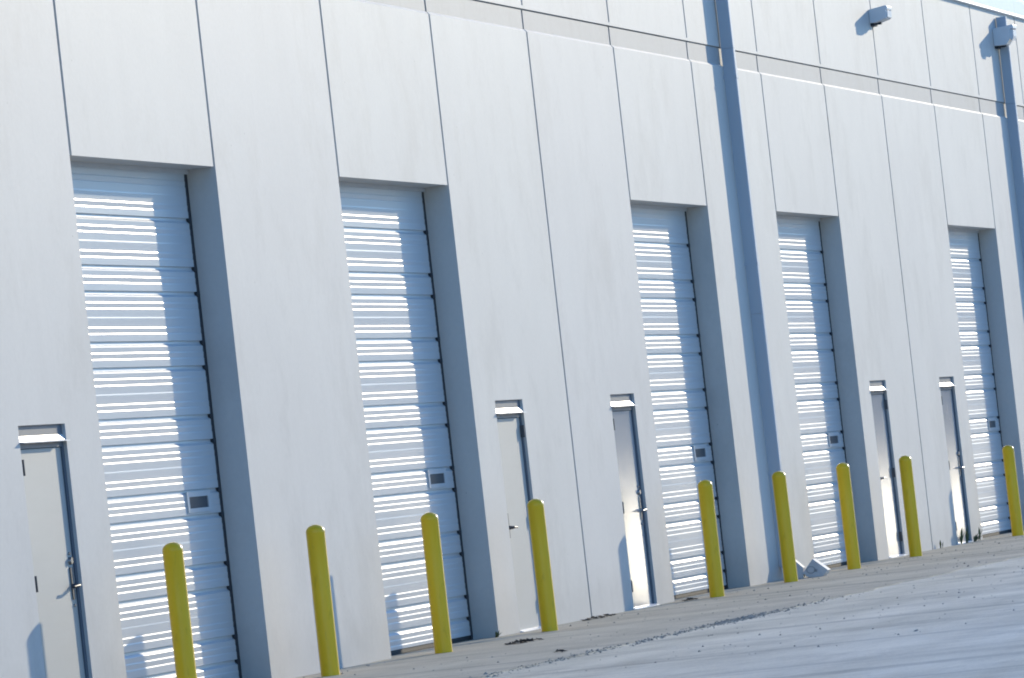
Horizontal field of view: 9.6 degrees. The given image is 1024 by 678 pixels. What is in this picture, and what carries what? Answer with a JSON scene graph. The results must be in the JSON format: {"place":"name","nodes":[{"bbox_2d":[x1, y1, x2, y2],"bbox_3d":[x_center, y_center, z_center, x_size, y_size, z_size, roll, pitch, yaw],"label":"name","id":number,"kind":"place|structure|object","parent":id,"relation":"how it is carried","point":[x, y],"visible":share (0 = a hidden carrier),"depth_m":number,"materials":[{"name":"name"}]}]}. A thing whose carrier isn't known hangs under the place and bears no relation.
{"place":"outdoors","nodes":[
{"label":"outdoors","id":0,"kind":"place"},
{"bbox_2d":[296,531,1023,677],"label":"pavement","id":1,"kind":"structure","parent":0,"point":[484,655],"depth_m":57.01,"materials":[{"name":"concrete"}]},
{"bbox_2d":[162,542,196,677],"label":"bollard","id":2,"kind":"object","parent":1,"relation":"on","point":[179,612],"visible":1,"depth_m":46.16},
{"bbox_2d":[306,525,339,676],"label":"bollard","id":3,"kind":"object","parent":1,"relation":"on","point":[322,600],"visible":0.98,"depth_m":49.85,"materials":[{"name":"yellow metal"}]},
{"bbox_2d":[420,512,452,653],"bbox_3d":[-0.665,2.150,53.331,0.159,1.260,0.160,-7,-1,21],"label":"bollard","id":4,"kind":"object","parent":1,"relation":"on","point":[436,582],"visible":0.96,"depth_m":53.27,"materials":[{"name":"yellow metal"}]},
{"bbox_2d":[505,638,543,644],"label":"dead leaves","id":5,"kind":"object","parent":1,"relation":"on","point":[525,640],"visible":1,"depth_m":53.62,"materials":[{"name":"brown plant"}]},
{"bbox_2d":[527,499,557,631],"bbox_3d":[0.286,2.131,56.987,0.159,1.270,0.159,-8,-2,35],"label":"bollard","id":6,"kind":"object","parent":1,"relation":"on","point":[542,564],"visible":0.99,"depth_m":56.92,"materials":[{"name":"yellow metal"}]},
{"bbox_2d":[581,614,616,620],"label":"dead leaves","id":7,"kind":"object","parent":1,"relation":"on","point":[601,616],"visible":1,"depth_m":59.94,"materials":[{"name":"brown plant"}]},
{"bbox_2d":[698,480,724,597],"bbox_3d":[2.095,2.110,63.897,0.159,1.260,0.159,-6,-2,-3],"label":"bollard","id":8,"kind":"object","parent":1,"relation":"on","point":[710,538],"visible":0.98,"depth_m":63.83,"materials":[{"name":"yellow metal"}]},
{"bbox_2d":[772,471,797,582],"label":"bollard","id":9,"kind":"object","parent":1,"relation":"on","point":[784,525],"visible":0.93,"depth_m":67.44,"materials":[{"name":"yellow metal"}]},
{"bbox_2d":[796,559,829,578],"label":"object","id":10,"kind":"object","parent":1,"relation":"on","point":[815,568],"visible":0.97,"depth_m":68.79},
{"bbox_2d":[836,463,860,569],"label":"bollard","id":11,"kind":"object","parent":1,"relation":"on","point":[848,515],"visible":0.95,"depth_m":70.88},
{"bbox_2d":[899,455,921,556],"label":"bollard","id":12,"kind":"object","parent":1,"relation":"on","point":[910,506],"visible":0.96,"depth_m":74.57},
{"bbox_2d":[960,528,964,543],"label":"weed","id":13,"kind":"object","parent":1,"relation":"on","point":[961,537],"visible":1,"depth_m":79.83,"materials":[{"name":"green plant"}]},
{"bbox_2d":[965,525,969,542],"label":"weed","id":14,"kind":"object","parent":1,"relation":"on","point":[966,536],"visible":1,"depth_m":80.19,"materials":[{"name":"green plant"}]},
{"bbox_2d":[1002,445,1023,535],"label":"bollard","id":15,"kind":"object","parent":1,"relation":"on","point":[1012,490],"visible":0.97,"depth_m":81.62,"materials":[{"name":"yellow metal"}]},
{"bbox_2d":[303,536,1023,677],"bbox_3d":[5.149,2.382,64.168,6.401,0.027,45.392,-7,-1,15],"label":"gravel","id":16,"kind":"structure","parent":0,"point":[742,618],"depth_m":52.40,"materials":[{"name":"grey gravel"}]},
{"bbox_2d":[485,556,1023,677],"bbox_3d":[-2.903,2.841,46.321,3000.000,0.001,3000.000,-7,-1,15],"label":"ground","id":17,"kind":"structure","parent":0,"point":[986,640],"depth_m":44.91,"materials":[{"name":"concrete"}]},
{"bbox_2d":[0,0,1023,677],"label":"warehouse","id":18,"kind":"structure","parent":17,"relation":"on","point":[368,284],"depth_m":57.47,"materials":[{"name":"paint"}]},
{"bbox_2d":[18,424,88,677],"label":"door","id":19,"kind":"structure","parent":18,"relation":"in","point":[57,585],"depth_m":45.11,"materials":[{"name":"white metal"}]},
{"bbox_2d":[70,161,241,677],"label":"overhead door","id":20,"kind":"structure","parent":18,"relation":"in","point":[134,223],"depth_m":48.51,"materials":[{"name":"metal"}]},
{"bbox_2d":[339,182,472,654],"bbox_3d":[-1.156,0.710,55.314,0.212,4.290,3.707,-7,-1,15],"label":"overhead door","id":21,"kind":"structure","parent":18,"relation":"in","point":[400,360],"depth_m":55.58,"materials":[{"name":"metal"}]},
{"bbox_2d":[495,400,540,631],"bbox_3d":[0.031,1.696,58.294,0.196,2.218,1.040,-7,-1,15],"label":"door","id":22,"kind":"structure","parent":18,"relation":"in","point":[511,431],"depth_m":58.33,"materials":[{"name":"white metal"}]},
{"bbox_2d":[610,394,660,609],"bbox_3d":[1.201,1.678,62.774,0.196,2.218,1.040,-7,-1,15],"label":"door","id":23,"kind":"structure","parent":18,"relation":"in","point":[622,405],"depth_m":62.85,"materials":[{"name":"white metal"}]},
{"bbox_2d":[630,204,727,598],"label":"overhead door","id":24,"kind":"structure","parent":18,"relation":"in","point":[661,235],"depth_m":66.29,"materials":[{"name":"metal"}]},
{"bbox_2d":[776,215,846,567],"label":"overhead door","id":25,"kind":"structure","parent":18,"relation":"in","point":[800,240],"depth_m":73.45,"materials":[{"name":"metal"}]},
{"bbox_2d":[868,5,891,26],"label":"wall light","id":26,"kind":"object","parent":18,"relation":"attached to","point":[880,15],"visible":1,"depth_m":78.19,"materials":[{"name":"paint"}]},
{"bbox_2d":[869,380,906,557],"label":"door","id":27,"kind":"structure","parent":18,"relation":"in","point":[879,404],"depth_m":76.04,"materials":[{"name":"white metal"}]},
{"bbox_2d":[939,377,973,544],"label":"door","id":28,"kind":"structure","parent":18,"relation":"in","point":[946,384],"depth_m":80.57,"materials":[{"name":"white metal"}]},
{"bbox_2d":[948,228,1011,536],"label":"overhead door","id":29,"kind":"structure","parent":18,"relation":"in","point":[966,260],"depth_m":84.25,"materials":[{"name":"metal"}]},
{"bbox_2d":[992,24,1016,48],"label":"wall light","id":30,"kind":"object","parent":18,"relation":"attached to","point":[1004,36],"visible":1,"depth_m":87.06,"materials":[{"name":"paint"}]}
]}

